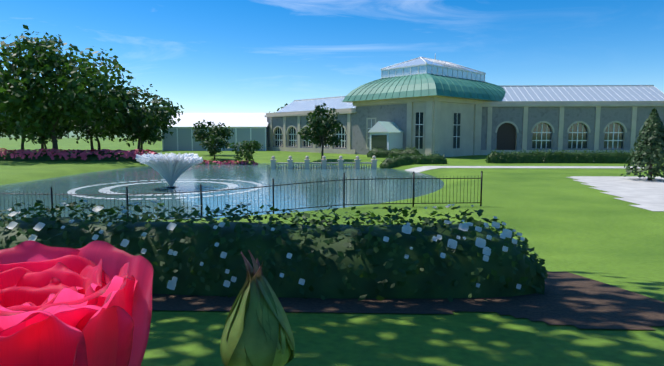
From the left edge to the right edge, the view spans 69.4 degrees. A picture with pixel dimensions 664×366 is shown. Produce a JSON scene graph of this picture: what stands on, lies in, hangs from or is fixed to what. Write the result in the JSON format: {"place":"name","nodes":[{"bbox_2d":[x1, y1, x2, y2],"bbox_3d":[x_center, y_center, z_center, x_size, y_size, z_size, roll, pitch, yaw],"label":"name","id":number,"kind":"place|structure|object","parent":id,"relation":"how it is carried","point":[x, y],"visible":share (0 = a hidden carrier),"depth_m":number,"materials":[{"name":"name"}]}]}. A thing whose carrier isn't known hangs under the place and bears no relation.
{"place":"outdoors","nodes":[
{"label":"outdoors","id":0,"kind":"place"},
{"bbox_2d":[0,163,443,221],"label":"pond water","id":1,"kind":"structure","parent":0,"point":[264,174],"depth_m":26.45,"materials":[{"name":"teal liquid"}]},
{"bbox_2d":[67,152,262,199],"bbox_3d":[-9.035,-0.693,26.850,10.270,2.005,10.270,0,6,2],"label":"fountain spray","id":2,"kind":"object","parent":1,"relation":"on","point":[171,168],"visible":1,"depth_m":26.02,"materials":[{"name":"white liquid"}]},
{"bbox_2d":[0,130,663,365],"bbox_3d":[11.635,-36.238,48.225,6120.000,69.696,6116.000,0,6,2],"label":"terrain","id":3,"kind":"structure","parent":0,"point":[559,219],"depth_m":7.26,"materials":[{"name":"green plant"}]},
{"bbox_2d":[0,126,19,139],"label":"tree","id":4,"kind":"object","parent":3,"relation":"on","point":[18,137],"visible":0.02,"depth_m":67.49,"materials":[{"name":"green plant"}]},
{"bbox_2d":[0,89,74,149],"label":"tree","id":5,"kind":"object","parent":3,"relation":"on","point":[3,128],"visible":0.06,"depth_m":59.34,"materials":[{"name":"green plant"}]},
{"bbox_2d":[21,122,71,148],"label":"tree","id":6,"kind":"object","parent":3,"relation":"on","point":[44,139],"visible":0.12,"depth_m":67.09,"materials":[{"name":"green plant"}]},
{"bbox_2d":[0,25,141,151],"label":"tree","id":7,"kind":"object","parent":3,"relation":"on","point":[48,108],"visible":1,"depth_m":48.21,"materials":[{"name":"green plant"}]},
{"bbox_2d":[0,148,157,161],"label":"flower bed","id":8,"kind":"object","parent":3,"relation":"on","point":[93,155],"depth_m":47.35,"materials":[{"name":"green plant"}]},
{"bbox_2d":[63,97,119,149],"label":"tree","id":9,"kind":"object","parent":3,"relation":"on","point":[90,131],"visible":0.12,"depth_m":66.10,"materials":[{"name":"green plant"}]},
{"bbox_2d":[67,107,115,149],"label":"tree","id":10,"kind":"object","parent":3,"relation":"on","point":[98,142],"visible":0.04,"depth_m":74.01,"materials":[{"name":"green plant"}]},
{"bbox_2d":[94,80,183,148],"bbox_3d":[-23.252,-7.742,58.498,11.422,8.992,11.299,0,6,2],"label":"tree","id":11,"kind":"object","parent":3,"relation":"on","point":[138,126],"visible":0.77,"depth_m":56.94,"materials":[{"name":"green plant"}]},
{"bbox_2d":[127,105,162,148],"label":"tree","id":12,"kind":"object","parent":3,"relation":"on","point":[149,137],"visible":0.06,"depth_m":75.76,"materials":[{"name":"green plant"}]},
{"bbox_2d":[148,94,180,113],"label":"tree","id":13,"kind":"object","parent":3,"relation":"on","point":[164,103],"visible":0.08,"depth_m":165.83,"materials":[{"name":"green plant"}]},
{"bbox_2d":[192,120,233,143],"bbox_3d":[-14.904,-5.774,60.339,4.162,4.711,5.752,1,6,12],"label":"tree","id":14,"kind":"object","parent":3,"relation":"on","point":[199,134],"visible":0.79,"depth_m":59.45,"materials":[{"name":"green plant"}]},
{"bbox_2d":[199,135,229,158],"bbox_3d":[-12.727,-3.920,52.187,3.097,2.771,3.177,0,6,2],"label":"small tree","id":15,"kind":"object","parent":3,"relation":"on","point":[213,148],"visible":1,"depth_m":51.76,"materials":[{"name":"green plant"}]},
{"bbox_2d":[162,113,267,150],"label":"greenhouse","id":16,"kind":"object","parent":3,"relation":"on","point":[249,127],"visible":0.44,"depth_m":76.58,"materials":[{"name":"grey"}]},
{"bbox_2d":[195,160,257,164],"bbox_3d":[-11.466,-2.021,48.714,8.102,1.129,1.650,0,6,-2],"label":"flower bed","id":17,"kind":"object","parent":3,"relation":"on","point":[205,162],"depth_m":48.36,"materials":[{"name":"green plant"}]},
{"bbox_2d":[0,171,482,219],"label":"metal fence","id":18,"kind":"object","parent":3,"relation":"on","point":[243,188],"depth_m":16.99,"materials":[{"name":"black metal"}]},
{"bbox_2d":[228,140,262,161],"bbox_3d":[-8.760,-2.994,49.042,3.404,2.847,3.708,0,6,2],"label":"bush","id":19,"kind":"object","parent":3,"relation":"on","point":[247,147],"visible":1,"depth_m":48.35,"materials":[{"name":"green plant"}]},
{"bbox_2d":[265,96,356,153],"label":"building wing","id":20,"kind":"structure","parent":3,"relation":"on","point":[287,123],"depth_m":71.79,"materials":[{"name":"white paint"}]},
{"bbox_2d":[298,103,342,158],"bbox_3d":[-1.261,-5.411,50.500,4.797,5.992,4.261,0,6,2],"label":"tree","id":21,"kind":"object","parent":3,"relation":"on","point":[322,127],"visible":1,"depth_m":50.27,"materials":[{"name":"green plant"}]},
{"bbox_2d":[270,156,377,168],"bbox_3d":[-0.704,-1.452,42.071,9.356,1.890,0.600,0,6,-3],"label":"balustrade","id":22,"kind":"object","parent":3,"relation":"on","point":[340,162],"visible":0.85,"depth_m":41.92,"materials":[{"name":"stone"}]},
{"bbox_2d":[367,146,420,157],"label":"shrubs","id":23,"kind":"object","parent":3,"relation":"on","point":[380,153],"visible":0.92,"depth_m":53.62,"materials":[{"name":"green plant"}]},
{"bbox_2d":[152,271,663,329],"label":"mulch bed soil","id":24,"kind":"structure","parent":3,"relation":"on","point":[577,301],"depth_m":4.59,"materials":[{"name":"brown soil"}]},
{"bbox_2d":[220,250,294,365],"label":"flower bud","id":25,"kind":"object","parent":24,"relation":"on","point":[257,330],"visible":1,"depth_m":0.16,"materials":[{"name":"green plant"}]},
{"bbox_2d":[0,198,547,301],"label":"white hedge roses","id":26,"kind":"object","parent":24,"relation":"on","point":[427,258],"visible":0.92,"depth_m":5.02,"materials":[{"name":"green plant"}]},
{"bbox_3d":[-0.080,0.733,0.226,0.045,1.315,0.066,0,6,2],"label":"main rose stem and sepals","id":27,"kind":"object","parent":24,"relation":"on","visible":0},
{"bbox_2d":[0,240,152,365],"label":"rose flower","id":28,"kind":"object","parent":27,"relation":"on","point":[90,304],"visible":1,"depth_m":0.14,"materials":[{"name":"red plant"}]},
{"bbox_2d":[379,151,447,167],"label":"shrubs","id":29,"kind":"object","parent":3,"relation":"on","point":[398,160],"visible":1,"depth_m":42.66,"materials":[{"name":"green plant"}]},
{"bbox_2d":[342,55,505,156],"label":"domed pavilion","id":30,"kind":"structure","parent":3,"relation":"on","point":[424,105],"depth_m":57.60,"materials":[{"name":"stone"}]},
{"bbox_2d":[406,166,663,210],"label":"concrete path","id":31,"kind":"structure","parent":3,"relation":"on","point":[644,192],"depth_m":25.06,"materials":[{"name":"white concrete"}]},
{"bbox_2d":[485,149,655,163],"bbox_3d":[22.138,-2.507,44.469,15.679,1.381,1.892,0,6,2],"label":"hedge","id":32,"kind":"object","parent":3,"relation":"on","point":[562,156],"visible":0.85,"depth_m":44.09,"materials":[{"name":"green plant"}]},
{"bbox_2d":[480,85,663,154],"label":"building wing","id":33,"kind":"structure","parent":3,"relation":"on","point":[555,118],"depth_m":60.75,"materials":[{"name":"grey paint"}]},
{"bbox_2d":[621,108,663,179],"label":"conifer","id":34,"kind":"object","parent":3,"relation":"on","point":[651,133],"visible":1,"depth_m":26.86,"materials":[{"name":"green plant"}]},
{"bbox_2d":[0,0,663,112],"label":"sky","id":35,"kind":"structure","parent":0,"point":[203,56],"materials":[{"name":"blue"}]}
]}

